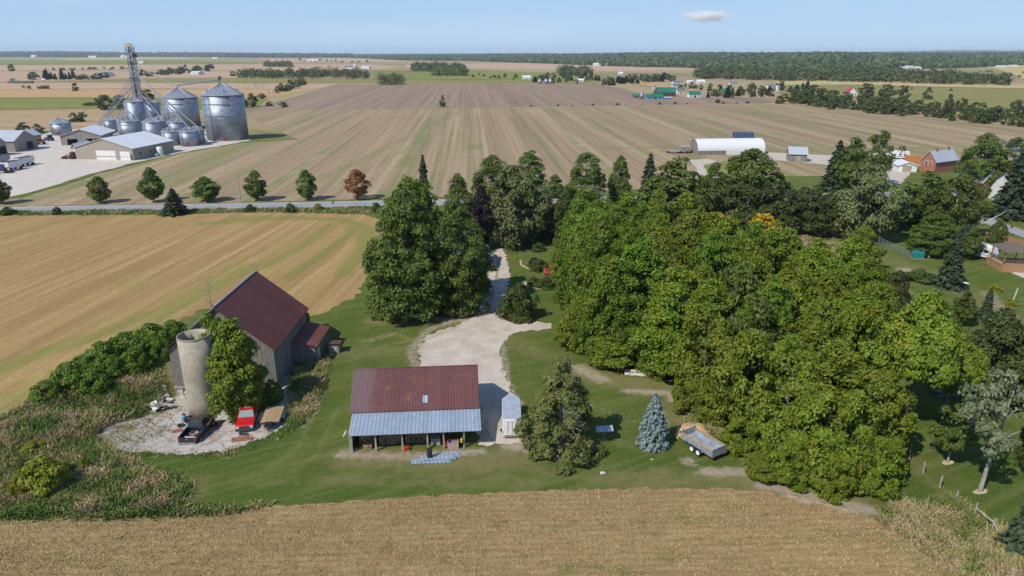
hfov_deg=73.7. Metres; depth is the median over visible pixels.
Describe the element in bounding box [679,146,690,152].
farm wagon
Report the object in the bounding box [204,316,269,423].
walnut tree
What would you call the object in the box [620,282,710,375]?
walnut tree
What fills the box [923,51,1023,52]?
hills
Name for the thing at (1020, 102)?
tree
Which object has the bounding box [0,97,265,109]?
green field
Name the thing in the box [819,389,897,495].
walnut tree
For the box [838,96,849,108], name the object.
tree
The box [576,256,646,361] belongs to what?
locust tree
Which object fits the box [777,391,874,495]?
walnut tree
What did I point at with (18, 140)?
building
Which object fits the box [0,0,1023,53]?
sky
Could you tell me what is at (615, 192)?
maple tree
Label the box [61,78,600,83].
olive field
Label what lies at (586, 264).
locust tree
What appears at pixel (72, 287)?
hay field
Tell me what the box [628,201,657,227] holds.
locust tree
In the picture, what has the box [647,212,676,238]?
walnut tree
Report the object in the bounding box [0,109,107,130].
tan field
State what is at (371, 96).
tilled field
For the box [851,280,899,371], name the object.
walnut tree
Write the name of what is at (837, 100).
tree
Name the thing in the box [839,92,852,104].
tree
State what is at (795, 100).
tree
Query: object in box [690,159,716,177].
farm lane
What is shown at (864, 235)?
bushy tree
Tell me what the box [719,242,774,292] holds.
walnut tree
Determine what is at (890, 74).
wood
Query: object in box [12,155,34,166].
grain trailer
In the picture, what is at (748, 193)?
maple tree
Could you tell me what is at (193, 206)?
road marking
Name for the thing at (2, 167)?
semi truck
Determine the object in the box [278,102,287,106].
tree
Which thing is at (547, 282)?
round bush
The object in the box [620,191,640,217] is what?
walnut tree
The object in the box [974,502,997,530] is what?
wooden fence
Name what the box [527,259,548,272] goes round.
round bush
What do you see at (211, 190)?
maple tree
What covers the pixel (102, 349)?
leafy shrub
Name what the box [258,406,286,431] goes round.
flatbed trailer
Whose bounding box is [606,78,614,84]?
tree
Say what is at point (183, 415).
barrel
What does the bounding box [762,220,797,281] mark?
walnut tree
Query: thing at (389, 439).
firewood stack
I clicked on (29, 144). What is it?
door
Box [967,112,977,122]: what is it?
tree
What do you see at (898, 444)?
walnut tree
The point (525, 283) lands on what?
stone edging
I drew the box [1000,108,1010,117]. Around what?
tree
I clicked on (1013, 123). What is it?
tree
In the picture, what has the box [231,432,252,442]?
snow plow
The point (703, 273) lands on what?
walnut tree
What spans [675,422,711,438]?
wood chip pile
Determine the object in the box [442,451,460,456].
metal sheet
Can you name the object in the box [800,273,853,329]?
walnut tree
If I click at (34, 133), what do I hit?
building
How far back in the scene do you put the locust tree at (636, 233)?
105.93 m
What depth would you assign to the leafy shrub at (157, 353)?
92.38 m
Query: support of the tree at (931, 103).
on the ground at (314, 461)
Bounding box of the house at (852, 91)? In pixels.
[843,87,856,95]
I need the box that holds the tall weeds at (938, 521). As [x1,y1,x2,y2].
[867,490,1023,575]
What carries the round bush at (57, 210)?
on the ground at (314, 461)
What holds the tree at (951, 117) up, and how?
on the ground at (314, 461)
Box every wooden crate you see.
[363,441,372,448]
[430,435,440,445]
[447,439,458,449]
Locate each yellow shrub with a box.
[6,469,31,496]
[16,453,74,497]
[17,439,51,455]
[78,457,89,470]
[313,203,324,209]
[549,251,558,278]
[987,284,1003,292]
[1004,299,1019,306]
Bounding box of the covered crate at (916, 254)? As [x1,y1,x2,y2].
[911,250,924,258]
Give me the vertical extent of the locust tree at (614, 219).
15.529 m
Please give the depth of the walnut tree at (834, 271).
92.08 m
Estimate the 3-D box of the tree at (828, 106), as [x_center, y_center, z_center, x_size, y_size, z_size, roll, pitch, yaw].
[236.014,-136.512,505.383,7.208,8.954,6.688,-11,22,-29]
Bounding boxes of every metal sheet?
[411,458,450,464]
[420,453,455,460]
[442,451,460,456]
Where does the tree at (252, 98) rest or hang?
on the ground at (314, 461)
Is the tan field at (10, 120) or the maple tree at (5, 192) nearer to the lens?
the maple tree at (5, 192)
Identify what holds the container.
on the farmyard gravel
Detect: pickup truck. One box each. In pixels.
[177,414,216,444]
[235,405,258,431]
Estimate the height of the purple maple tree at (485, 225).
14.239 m
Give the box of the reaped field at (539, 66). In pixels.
[405,63,696,70]
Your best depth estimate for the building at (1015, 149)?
268.53 m
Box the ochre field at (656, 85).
[630,83,688,88]
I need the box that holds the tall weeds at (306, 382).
[276,351,332,431]
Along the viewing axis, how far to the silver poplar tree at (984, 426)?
62.48 m
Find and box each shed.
[58,124,115,144]
[343,364,480,452]
[632,94,639,97]
[645,94,663,98]
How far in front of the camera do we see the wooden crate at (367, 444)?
72.86 m
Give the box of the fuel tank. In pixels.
[156,146,163,155]
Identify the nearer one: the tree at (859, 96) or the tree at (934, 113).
the tree at (934, 113)
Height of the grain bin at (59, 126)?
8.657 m
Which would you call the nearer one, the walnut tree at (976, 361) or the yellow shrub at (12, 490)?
the yellow shrub at (12, 490)
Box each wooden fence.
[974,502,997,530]
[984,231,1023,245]
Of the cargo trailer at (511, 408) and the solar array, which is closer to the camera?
the cargo trailer at (511, 408)
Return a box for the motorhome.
[888,150,909,158]
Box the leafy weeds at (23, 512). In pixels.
[0,497,275,524]
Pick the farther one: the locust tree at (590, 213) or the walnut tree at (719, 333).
the locust tree at (590, 213)
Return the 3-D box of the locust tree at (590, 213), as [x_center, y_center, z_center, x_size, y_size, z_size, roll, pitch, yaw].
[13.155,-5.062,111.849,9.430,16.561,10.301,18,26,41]
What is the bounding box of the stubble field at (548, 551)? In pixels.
[0,486,943,575]
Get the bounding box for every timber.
[625,369,647,372]
[625,372,651,377]
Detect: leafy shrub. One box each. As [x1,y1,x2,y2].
[28,379,67,404]
[46,361,92,391]
[71,354,97,374]
[74,367,112,394]
[77,340,127,373]
[101,354,128,379]
[103,330,150,362]
[119,346,152,374]
[128,323,175,346]
[145,336,169,362]
[159,319,186,339]
[233,380,267,414]
[263,379,283,405]
[306,312,309,321]
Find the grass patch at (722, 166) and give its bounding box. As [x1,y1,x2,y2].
[703,161,768,177]
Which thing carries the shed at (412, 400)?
on the ground at (314, 461)
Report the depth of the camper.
138.37 m
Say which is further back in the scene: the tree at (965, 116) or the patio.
the tree at (965, 116)
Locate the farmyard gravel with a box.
[768,152,916,185]
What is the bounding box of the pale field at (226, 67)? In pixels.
[0,64,399,70]
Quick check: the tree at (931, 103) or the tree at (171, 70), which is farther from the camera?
the tree at (171, 70)
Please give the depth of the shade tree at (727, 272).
91.38 m
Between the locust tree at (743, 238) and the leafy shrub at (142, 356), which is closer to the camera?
the leafy shrub at (142, 356)
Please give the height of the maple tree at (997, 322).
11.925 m
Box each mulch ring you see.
[942,460,953,464]
[972,489,987,493]
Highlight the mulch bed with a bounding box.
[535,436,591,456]
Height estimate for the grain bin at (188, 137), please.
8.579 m
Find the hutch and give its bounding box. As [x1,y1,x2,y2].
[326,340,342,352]
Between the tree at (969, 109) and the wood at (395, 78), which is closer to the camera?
the tree at (969, 109)
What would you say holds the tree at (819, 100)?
on the ground at (314, 461)
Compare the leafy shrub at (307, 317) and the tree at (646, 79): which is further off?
the tree at (646, 79)
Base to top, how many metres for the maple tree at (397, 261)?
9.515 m
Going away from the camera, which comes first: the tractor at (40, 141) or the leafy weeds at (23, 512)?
the leafy weeds at (23, 512)
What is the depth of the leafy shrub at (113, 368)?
87.68 m
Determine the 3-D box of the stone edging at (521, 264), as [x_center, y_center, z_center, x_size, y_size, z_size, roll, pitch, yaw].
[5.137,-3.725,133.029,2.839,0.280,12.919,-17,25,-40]
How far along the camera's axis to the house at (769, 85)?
774.70 m
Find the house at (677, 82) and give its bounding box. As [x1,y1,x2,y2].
[671,81,683,83]
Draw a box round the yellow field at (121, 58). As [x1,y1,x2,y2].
[64,58,201,59]
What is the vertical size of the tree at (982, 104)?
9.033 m
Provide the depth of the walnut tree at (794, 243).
106.85 m
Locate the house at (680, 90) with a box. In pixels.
[676,88,684,93]
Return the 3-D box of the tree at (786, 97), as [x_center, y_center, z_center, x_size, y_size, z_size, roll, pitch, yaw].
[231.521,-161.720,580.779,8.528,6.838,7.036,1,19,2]
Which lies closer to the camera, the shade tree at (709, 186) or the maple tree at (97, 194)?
the shade tree at (709, 186)
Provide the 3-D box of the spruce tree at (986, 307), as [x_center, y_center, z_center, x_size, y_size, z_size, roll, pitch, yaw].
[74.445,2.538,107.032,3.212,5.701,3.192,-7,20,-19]
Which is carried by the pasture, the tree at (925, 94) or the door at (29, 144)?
the tree at (925, 94)
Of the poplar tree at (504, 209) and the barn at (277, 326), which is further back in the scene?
the poplar tree at (504, 209)
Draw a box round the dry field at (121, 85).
[0,83,336,88]
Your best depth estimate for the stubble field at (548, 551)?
59.13 m
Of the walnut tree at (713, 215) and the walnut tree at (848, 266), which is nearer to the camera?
the walnut tree at (848, 266)
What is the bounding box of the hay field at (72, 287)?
[0,212,383,413]
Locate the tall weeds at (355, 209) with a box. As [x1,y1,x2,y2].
[7,205,381,215]
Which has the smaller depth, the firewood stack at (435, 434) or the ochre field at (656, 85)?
the firewood stack at (435, 434)
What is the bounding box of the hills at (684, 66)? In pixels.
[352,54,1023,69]
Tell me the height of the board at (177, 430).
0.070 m
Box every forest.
[0,51,353,57]
[344,51,1023,69]
[873,50,1023,52]
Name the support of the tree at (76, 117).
on the ground at (314, 461)
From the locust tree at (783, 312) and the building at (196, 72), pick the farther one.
the building at (196, 72)
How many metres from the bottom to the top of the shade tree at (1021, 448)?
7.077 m
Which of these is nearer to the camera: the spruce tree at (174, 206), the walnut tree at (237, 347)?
the walnut tree at (237, 347)
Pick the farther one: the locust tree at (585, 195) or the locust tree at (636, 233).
the locust tree at (585, 195)
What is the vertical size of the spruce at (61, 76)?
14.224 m
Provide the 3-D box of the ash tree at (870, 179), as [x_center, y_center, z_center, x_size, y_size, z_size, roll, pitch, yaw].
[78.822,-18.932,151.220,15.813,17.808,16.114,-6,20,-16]
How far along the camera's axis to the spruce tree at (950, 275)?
120.99 m
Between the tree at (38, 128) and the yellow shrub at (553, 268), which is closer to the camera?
the yellow shrub at (553, 268)
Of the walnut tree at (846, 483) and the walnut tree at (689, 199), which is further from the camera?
the walnut tree at (689, 199)
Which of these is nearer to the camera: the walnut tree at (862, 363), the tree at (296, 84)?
the walnut tree at (862, 363)
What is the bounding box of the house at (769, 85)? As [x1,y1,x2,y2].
[765,84,774,89]
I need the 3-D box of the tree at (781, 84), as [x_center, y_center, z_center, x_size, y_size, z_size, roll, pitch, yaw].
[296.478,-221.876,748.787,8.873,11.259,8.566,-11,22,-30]
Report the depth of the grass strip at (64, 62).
2804.80 m
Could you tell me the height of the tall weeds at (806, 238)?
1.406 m
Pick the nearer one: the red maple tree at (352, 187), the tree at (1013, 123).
the red maple tree at (352, 187)
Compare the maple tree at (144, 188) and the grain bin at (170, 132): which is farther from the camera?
the grain bin at (170, 132)
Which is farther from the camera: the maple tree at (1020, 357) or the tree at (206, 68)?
the tree at (206, 68)
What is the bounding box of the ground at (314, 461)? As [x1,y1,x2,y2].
[0,57,1023,575]
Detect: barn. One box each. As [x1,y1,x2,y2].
[163,268,329,394]
[655,87,675,95]
[689,138,764,154]
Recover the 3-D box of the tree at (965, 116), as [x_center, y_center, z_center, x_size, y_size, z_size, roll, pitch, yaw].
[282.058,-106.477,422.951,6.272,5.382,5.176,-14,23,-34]
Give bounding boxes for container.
[904,155,922,161]
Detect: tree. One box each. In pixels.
[0,179,12,203]
[7,64,15,70]
[14,122,29,129]
[27,72,39,79]
[31,124,44,132]
[67,112,81,121]
[71,83,78,90]
[78,112,86,121]
[82,102,94,105]
[85,175,111,202]
[93,95,113,109]
[111,95,125,107]
[136,167,164,201]
[140,89,154,101]
[157,188,189,216]
[167,68,174,73]
[175,66,185,72]
[188,176,221,201]
[198,313,236,396]
[203,65,211,70]
[203,278,216,308]
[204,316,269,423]
[242,170,266,200]
[247,93,257,106]
[257,93,266,98]
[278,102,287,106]
[279,83,284,91]
[285,79,294,88]
[293,79,300,86]
[295,169,317,199]
[343,169,371,199]
[361,187,451,323]
[365,254,413,303]
[382,175,443,254]
[410,255,454,299]
[418,155,434,213]
[420,201,492,318]
[439,95,445,106]
[441,173,476,232]
[457,217,491,295]
[465,185,493,244]
[468,154,516,214]
[475,164,553,251]
[513,356,606,476]
[515,149,551,215]
[525,201,554,238]
[548,174,563,197]
[550,187,575,247]
[551,199,596,284]
[551,226,612,317]
[552,303,597,354]
[557,207,592,279]
[558,208,614,290]
[561,152,608,199]
[562,188,601,229]
[563,230,623,338]
[564,185,606,214]
[565,73,572,80]
[566,215,616,288]
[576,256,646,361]
[579,327,636,370]
[591,198,617,215]
[598,232,650,292]
[603,201,629,225]
[603,235,669,326]
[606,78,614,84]
[606,155,632,203]
[607,211,635,232]
[613,215,650,243]
[616,200,638,220]
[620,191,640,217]
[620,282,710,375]
[623,264,708,359]
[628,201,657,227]
[634,348,668,381]
[635,153,657,207]
[635,393,669,452]
[636,156,712,210]
[636,234,689,296]
[641,217,659,237]
[645,75,651,81]
[646,190,669,223]
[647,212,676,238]
[649,226,682,280]
[651,73,657,81]
[660,201,680,225]
[664,277,737,375]
[668,311,735,408]
[669,191,708,222]
[669,209,716,272]
[671,227,713,270]
[671,370,705,415]
[673,213,691,232]
[682,264,727,301]
[688,228,736,286]
[689,177,728,215]
[694,374,738,428]
[698,162,733,208]
[702,211,721,233]
[708,328,780,427]
[711,214,746,276]
[712,292,792,389]
[715,183,779,230]
[716,208,748,272]
[716,224,773,274]
[716,265,760,329]
[717,148,784,208]
[717,260,760,311]
[718,417,762,461]
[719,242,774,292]
[728,277,802,339]
[742,332,831,417]
[743,350,826,450]
[743,450,778,484]
[745,84,752,93]
[745,220,778,262]
[748,213,781,229]
[751,179,803,230]
[761,255,806,300]
[761,392,834,484]
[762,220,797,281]
[768,88,773,96]
[768,438,811,493]
[772,227,804,273]
[773,269,829,340]
[773,341,887,438]
[775,95,784,103]
[777,81,784,90]
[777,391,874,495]
[780,94,789,101]
[781,298,853,360]
[782,187,830,237]
[786,91,796,100]
[789,95,798,103]
[792,245,830,308]
[795,238,839,275]
[796,90,808,103]
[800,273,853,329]
[805,87,815,103]
[806,95,812,105]
[808,84,821,95]
[808,190,854,235]
[808,450,857,505]
[811,88,830,106]
[812,140,845,192]
[813,307,885,371]
[814,267,856,308]
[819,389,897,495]
[821,293,884,367]
[824,97,835,109]
[825,163,913,243]
[825,238,899,308]
[827,90,839,102]
[829,96,841,106]
[831,350,872,401]
[832,136,868,190]
[838,95,851,106]
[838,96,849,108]
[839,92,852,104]
[842,365,917,455]
[843,226,887,264]
[843,256,899,311]
[847,100,856,109]
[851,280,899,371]
[852,436,901,501]
[855,101,863,109]
[856,91,871,100]
[857,98,868,109]
[858,83,875,96]
[859,289,969,427]
[863,100,873,111]
[865,130,906,171]
[866,97,880,112]
[877,100,895,113]
[878,84,898,96]
[880,93,891,103]
[881,438,908,485]
[882,270,911,315]
[889,98,900,113]
[892,188,925,229]
[894,106,906,115]
[897,85,911,100]
[897,170,959,231]
[900,96,910,108]
[903,103,914,114]
[905,213,963,257]
[909,102,920,113]
[909,174,991,237]
[918,103,928,113]
[922,87,933,98]
[922,330,993,421]
[923,105,933,116]
[925,102,937,110]
[927,234,970,291]
[927,403,981,461]
[930,104,940,116]
[936,109,943,117]
[939,94,955,118]
[941,181,1004,236]
[948,111,959,120]
[949,290,978,325]
[950,314,973,341]
[954,132,1009,196]
[955,98,967,110]
[957,369,1023,491]
[958,99,967,111]
[958,111,965,119]
[961,112,971,119]
[962,226,986,258]
[962,307,1023,408]
[966,103,975,117]
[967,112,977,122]
[972,101,986,114]
[974,109,991,123]
[974,287,994,321]
[982,108,992,123]
[984,220,1009,243]
[987,153,1023,222]
[991,107,1004,121]
[993,504,1023,556]
[998,137,1023,170]
[999,332,1023,405]
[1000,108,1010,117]
[1000,116,1007,124]
[1007,105,1019,117]
[1007,117,1015,125]
[1010,100,1022,108]
[1015,106,1023,115]
[1015,111,1023,126]
[1018,426,1023,472]
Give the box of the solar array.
[732,132,753,137]
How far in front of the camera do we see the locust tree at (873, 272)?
91.52 m
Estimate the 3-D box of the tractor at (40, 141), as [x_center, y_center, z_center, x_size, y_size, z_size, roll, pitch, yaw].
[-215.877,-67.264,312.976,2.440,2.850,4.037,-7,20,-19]
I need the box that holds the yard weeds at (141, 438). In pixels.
[101,411,177,445]
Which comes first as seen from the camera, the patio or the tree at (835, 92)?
the patio
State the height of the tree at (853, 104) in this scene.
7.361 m
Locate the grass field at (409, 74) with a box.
[373,70,602,79]
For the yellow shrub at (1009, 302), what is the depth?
113.70 m
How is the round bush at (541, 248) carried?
on the ground at (314, 461)
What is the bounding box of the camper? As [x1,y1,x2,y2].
[977,242,998,259]
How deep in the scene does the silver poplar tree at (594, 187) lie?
140.71 m
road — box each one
[0,80,42,80]
[0,191,964,211]
[928,201,1023,236]
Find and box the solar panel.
[594,425,613,440]
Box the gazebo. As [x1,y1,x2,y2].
[985,242,1023,272]
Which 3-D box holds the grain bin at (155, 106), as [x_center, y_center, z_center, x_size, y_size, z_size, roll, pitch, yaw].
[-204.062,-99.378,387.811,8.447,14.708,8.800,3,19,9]
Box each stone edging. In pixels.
[519,260,530,268]
[523,281,554,289]
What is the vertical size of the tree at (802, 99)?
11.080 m
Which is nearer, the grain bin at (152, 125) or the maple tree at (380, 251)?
the maple tree at (380, 251)
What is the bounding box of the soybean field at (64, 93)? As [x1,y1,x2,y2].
[0,89,314,97]
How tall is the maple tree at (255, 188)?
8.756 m
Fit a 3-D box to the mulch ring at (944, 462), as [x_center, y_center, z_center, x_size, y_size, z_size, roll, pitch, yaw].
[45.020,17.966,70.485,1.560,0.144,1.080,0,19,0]
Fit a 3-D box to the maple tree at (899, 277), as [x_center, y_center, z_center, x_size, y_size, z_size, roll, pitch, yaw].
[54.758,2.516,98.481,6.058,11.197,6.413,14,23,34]
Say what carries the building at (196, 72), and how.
on the ground at (314, 461)
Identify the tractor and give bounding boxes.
[37,138,45,144]
[43,135,53,140]
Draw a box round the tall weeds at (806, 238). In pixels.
[791,231,921,304]
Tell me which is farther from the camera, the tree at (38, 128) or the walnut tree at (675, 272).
the tree at (38, 128)
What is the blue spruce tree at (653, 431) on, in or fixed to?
on the ground at (314, 461)
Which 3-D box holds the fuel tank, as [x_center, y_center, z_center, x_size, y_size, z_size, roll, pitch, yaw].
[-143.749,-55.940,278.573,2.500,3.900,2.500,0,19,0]
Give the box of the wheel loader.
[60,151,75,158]
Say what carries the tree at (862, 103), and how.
on the ground at (314, 461)
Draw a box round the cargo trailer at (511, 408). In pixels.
[500,393,522,436]
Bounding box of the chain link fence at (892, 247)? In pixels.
[874,239,911,257]
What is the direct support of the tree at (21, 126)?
on the ground at (314, 461)
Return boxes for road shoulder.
[0,192,955,212]
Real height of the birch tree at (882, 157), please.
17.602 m
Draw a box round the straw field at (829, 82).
[771,80,1023,87]
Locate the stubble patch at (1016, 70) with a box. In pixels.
[987,65,1023,78]
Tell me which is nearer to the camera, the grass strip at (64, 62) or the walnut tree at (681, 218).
the walnut tree at (681, 218)
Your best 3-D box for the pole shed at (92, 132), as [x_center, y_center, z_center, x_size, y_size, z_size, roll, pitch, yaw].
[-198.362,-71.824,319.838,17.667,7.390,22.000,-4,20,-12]
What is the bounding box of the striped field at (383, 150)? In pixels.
[0,103,1023,206]
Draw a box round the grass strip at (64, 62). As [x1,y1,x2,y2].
[0,60,262,64]
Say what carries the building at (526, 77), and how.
on the ground at (314, 461)
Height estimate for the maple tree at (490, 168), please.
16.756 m
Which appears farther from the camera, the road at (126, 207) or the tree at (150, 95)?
the tree at (150, 95)
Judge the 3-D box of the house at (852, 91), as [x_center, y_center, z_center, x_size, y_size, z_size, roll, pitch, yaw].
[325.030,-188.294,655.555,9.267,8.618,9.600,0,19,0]
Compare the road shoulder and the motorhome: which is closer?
the road shoulder
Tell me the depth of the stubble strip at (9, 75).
1291.90 m
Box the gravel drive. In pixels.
[417,248,551,445]
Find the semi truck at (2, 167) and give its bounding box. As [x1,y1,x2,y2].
[0,164,13,172]
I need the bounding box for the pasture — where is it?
[779,85,1023,108]
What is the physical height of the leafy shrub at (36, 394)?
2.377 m
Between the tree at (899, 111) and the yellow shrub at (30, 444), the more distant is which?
the tree at (899, 111)
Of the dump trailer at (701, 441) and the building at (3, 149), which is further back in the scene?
the building at (3, 149)
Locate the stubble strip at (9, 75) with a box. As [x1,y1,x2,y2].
[0,70,239,81]
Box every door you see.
[0,146,6,153]
[26,141,33,149]
[95,150,116,159]
[119,151,130,159]
[330,346,337,351]
[902,165,911,171]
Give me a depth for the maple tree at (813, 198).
153.67 m
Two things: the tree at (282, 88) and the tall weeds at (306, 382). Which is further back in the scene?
the tree at (282, 88)
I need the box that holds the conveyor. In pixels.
[177,76,220,85]
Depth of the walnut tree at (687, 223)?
110.06 m
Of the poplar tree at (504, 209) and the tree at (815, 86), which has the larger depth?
the tree at (815, 86)
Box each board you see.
[150,400,158,410]
[163,403,173,406]
[172,428,182,432]
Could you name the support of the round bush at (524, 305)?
on the ground at (314, 461)
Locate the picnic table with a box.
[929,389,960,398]
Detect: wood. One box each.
[235,65,370,78]
[263,59,294,67]
[376,71,405,84]
[410,60,465,71]
[429,64,469,75]
[555,63,593,74]
[692,64,1014,84]
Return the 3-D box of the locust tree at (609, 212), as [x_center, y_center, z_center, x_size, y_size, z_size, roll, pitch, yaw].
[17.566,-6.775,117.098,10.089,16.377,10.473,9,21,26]
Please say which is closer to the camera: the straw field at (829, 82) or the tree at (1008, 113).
the tree at (1008, 113)
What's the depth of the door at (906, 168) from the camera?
240.89 m
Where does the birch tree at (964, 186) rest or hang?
on the ground at (314, 461)
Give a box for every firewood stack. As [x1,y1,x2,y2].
[359,435,376,444]
[378,434,400,444]
[405,433,426,442]
[429,433,441,440]
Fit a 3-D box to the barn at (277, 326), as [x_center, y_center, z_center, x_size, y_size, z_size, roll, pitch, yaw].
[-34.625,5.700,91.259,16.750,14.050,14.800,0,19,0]
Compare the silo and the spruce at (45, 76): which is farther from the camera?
the spruce at (45, 76)
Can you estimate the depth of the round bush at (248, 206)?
180.32 m
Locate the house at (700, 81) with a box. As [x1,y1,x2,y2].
[696,80,705,83]
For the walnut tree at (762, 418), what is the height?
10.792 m
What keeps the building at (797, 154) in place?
on the ground at (314, 461)
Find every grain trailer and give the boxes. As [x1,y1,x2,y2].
[0,154,10,161]
[1,159,22,169]
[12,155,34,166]
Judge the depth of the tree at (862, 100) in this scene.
495.36 m
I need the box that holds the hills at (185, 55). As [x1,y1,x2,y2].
[0,52,351,57]
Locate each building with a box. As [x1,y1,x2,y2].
[0,130,37,151]
[0,138,7,153]
[24,129,41,140]
[69,140,88,153]
[73,131,173,159]
[102,72,114,76]
[190,71,203,74]
[484,244,492,258]
[522,75,530,79]
[786,146,808,161]
[892,159,917,171]
[920,146,958,172]
[954,163,997,197]
[988,173,1008,199]
[999,141,1023,159]
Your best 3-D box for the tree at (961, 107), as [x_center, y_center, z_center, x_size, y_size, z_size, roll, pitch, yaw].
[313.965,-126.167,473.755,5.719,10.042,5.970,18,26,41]
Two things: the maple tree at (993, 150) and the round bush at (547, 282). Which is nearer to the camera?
the round bush at (547, 282)
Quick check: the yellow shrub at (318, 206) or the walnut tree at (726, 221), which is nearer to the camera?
the walnut tree at (726, 221)
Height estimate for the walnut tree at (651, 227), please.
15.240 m
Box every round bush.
[0,207,18,215]
[52,207,62,214]
[243,204,256,212]
[284,203,295,212]
[371,202,381,212]
[495,282,540,324]
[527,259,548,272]
[527,276,538,286]
[531,242,546,251]
[535,276,556,290]
[906,268,936,283]
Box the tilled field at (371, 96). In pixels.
[246,84,778,109]
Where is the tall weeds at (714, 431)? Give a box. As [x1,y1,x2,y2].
[683,409,777,482]
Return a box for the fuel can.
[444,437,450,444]
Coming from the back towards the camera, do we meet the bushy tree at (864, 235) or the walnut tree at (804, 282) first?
the bushy tree at (864, 235)
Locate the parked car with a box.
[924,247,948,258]
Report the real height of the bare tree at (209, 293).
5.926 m
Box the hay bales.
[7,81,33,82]
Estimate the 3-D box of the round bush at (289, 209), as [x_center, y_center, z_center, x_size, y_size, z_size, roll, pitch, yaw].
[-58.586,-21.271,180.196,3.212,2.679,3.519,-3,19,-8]
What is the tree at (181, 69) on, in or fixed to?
on the ground at (314, 461)
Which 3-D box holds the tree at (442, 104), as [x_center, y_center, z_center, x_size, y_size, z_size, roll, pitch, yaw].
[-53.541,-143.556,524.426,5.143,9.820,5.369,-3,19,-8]
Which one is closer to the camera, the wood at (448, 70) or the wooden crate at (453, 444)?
the wooden crate at (453, 444)
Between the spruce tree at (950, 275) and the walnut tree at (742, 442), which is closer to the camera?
the walnut tree at (742, 442)
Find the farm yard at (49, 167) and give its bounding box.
[0,126,248,196]
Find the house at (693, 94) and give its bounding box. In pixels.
[687,91,700,97]
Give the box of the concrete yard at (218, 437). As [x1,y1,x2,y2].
[93,375,290,454]
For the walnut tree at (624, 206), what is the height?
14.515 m
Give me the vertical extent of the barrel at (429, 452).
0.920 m
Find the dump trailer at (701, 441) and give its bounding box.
[679,425,726,458]
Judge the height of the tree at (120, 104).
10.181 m
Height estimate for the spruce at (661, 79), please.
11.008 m
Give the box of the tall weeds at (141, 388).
[0,340,198,515]
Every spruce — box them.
[42,70,48,79]
[59,71,65,79]
[71,68,75,77]
[658,74,664,81]
[723,87,730,97]
[734,88,740,95]
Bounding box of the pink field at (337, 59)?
[262,58,404,61]
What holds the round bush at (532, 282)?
on the ground at (314, 461)
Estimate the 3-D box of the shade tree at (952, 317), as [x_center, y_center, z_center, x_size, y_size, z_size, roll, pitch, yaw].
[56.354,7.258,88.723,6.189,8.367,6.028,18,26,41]
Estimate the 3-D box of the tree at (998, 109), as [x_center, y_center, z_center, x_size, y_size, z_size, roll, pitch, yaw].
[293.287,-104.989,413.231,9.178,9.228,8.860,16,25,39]
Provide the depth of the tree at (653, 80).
979.18 m
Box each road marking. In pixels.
[16,192,888,207]
[19,203,364,209]
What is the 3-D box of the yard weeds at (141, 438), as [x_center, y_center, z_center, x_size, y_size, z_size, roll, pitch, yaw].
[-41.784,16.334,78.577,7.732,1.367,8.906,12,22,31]
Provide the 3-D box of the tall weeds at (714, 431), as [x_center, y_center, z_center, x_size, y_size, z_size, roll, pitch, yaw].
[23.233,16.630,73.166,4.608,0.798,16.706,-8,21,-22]
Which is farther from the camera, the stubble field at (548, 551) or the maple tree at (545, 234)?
the maple tree at (545, 234)
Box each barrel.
[181,413,185,421]
[426,447,431,457]
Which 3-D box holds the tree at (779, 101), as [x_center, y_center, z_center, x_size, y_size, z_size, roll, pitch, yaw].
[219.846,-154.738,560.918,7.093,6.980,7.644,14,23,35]
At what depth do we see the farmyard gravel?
264.14 m
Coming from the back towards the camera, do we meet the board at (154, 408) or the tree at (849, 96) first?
the tree at (849, 96)
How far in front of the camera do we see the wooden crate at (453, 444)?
72.65 m
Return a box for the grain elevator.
[96,41,195,125]
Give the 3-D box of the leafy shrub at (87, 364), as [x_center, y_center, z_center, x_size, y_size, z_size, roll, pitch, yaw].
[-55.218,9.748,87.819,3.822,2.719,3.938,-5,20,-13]
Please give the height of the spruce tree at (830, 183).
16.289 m
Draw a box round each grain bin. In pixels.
[48,117,71,134]
[102,116,117,134]
[116,116,141,134]
[123,98,146,130]
[141,117,163,135]
[144,100,160,118]
[153,115,167,128]
[161,87,202,127]
[161,126,179,145]
[166,117,185,129]
[178,126,199,146]
[191,125,205,143]
[200,83,249,141]
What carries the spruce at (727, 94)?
on the ground at (314, 461)
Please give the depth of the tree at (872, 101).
469.54 m
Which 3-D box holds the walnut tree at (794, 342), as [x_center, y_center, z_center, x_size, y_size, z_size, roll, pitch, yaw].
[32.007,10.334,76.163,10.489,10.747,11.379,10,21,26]
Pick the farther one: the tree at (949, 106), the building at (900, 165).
the tree at (949, 106)
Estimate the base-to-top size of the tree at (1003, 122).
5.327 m
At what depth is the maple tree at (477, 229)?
116.31 m
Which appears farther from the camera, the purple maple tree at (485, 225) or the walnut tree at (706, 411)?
the purple maple tree at (485, 225)
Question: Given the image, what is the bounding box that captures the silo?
[176,328,217,416]
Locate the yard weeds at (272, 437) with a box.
[88,391,326,460]
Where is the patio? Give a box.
[1013,272,1023,277]
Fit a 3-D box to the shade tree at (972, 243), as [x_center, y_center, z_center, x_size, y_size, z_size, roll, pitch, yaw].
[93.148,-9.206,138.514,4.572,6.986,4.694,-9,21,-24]

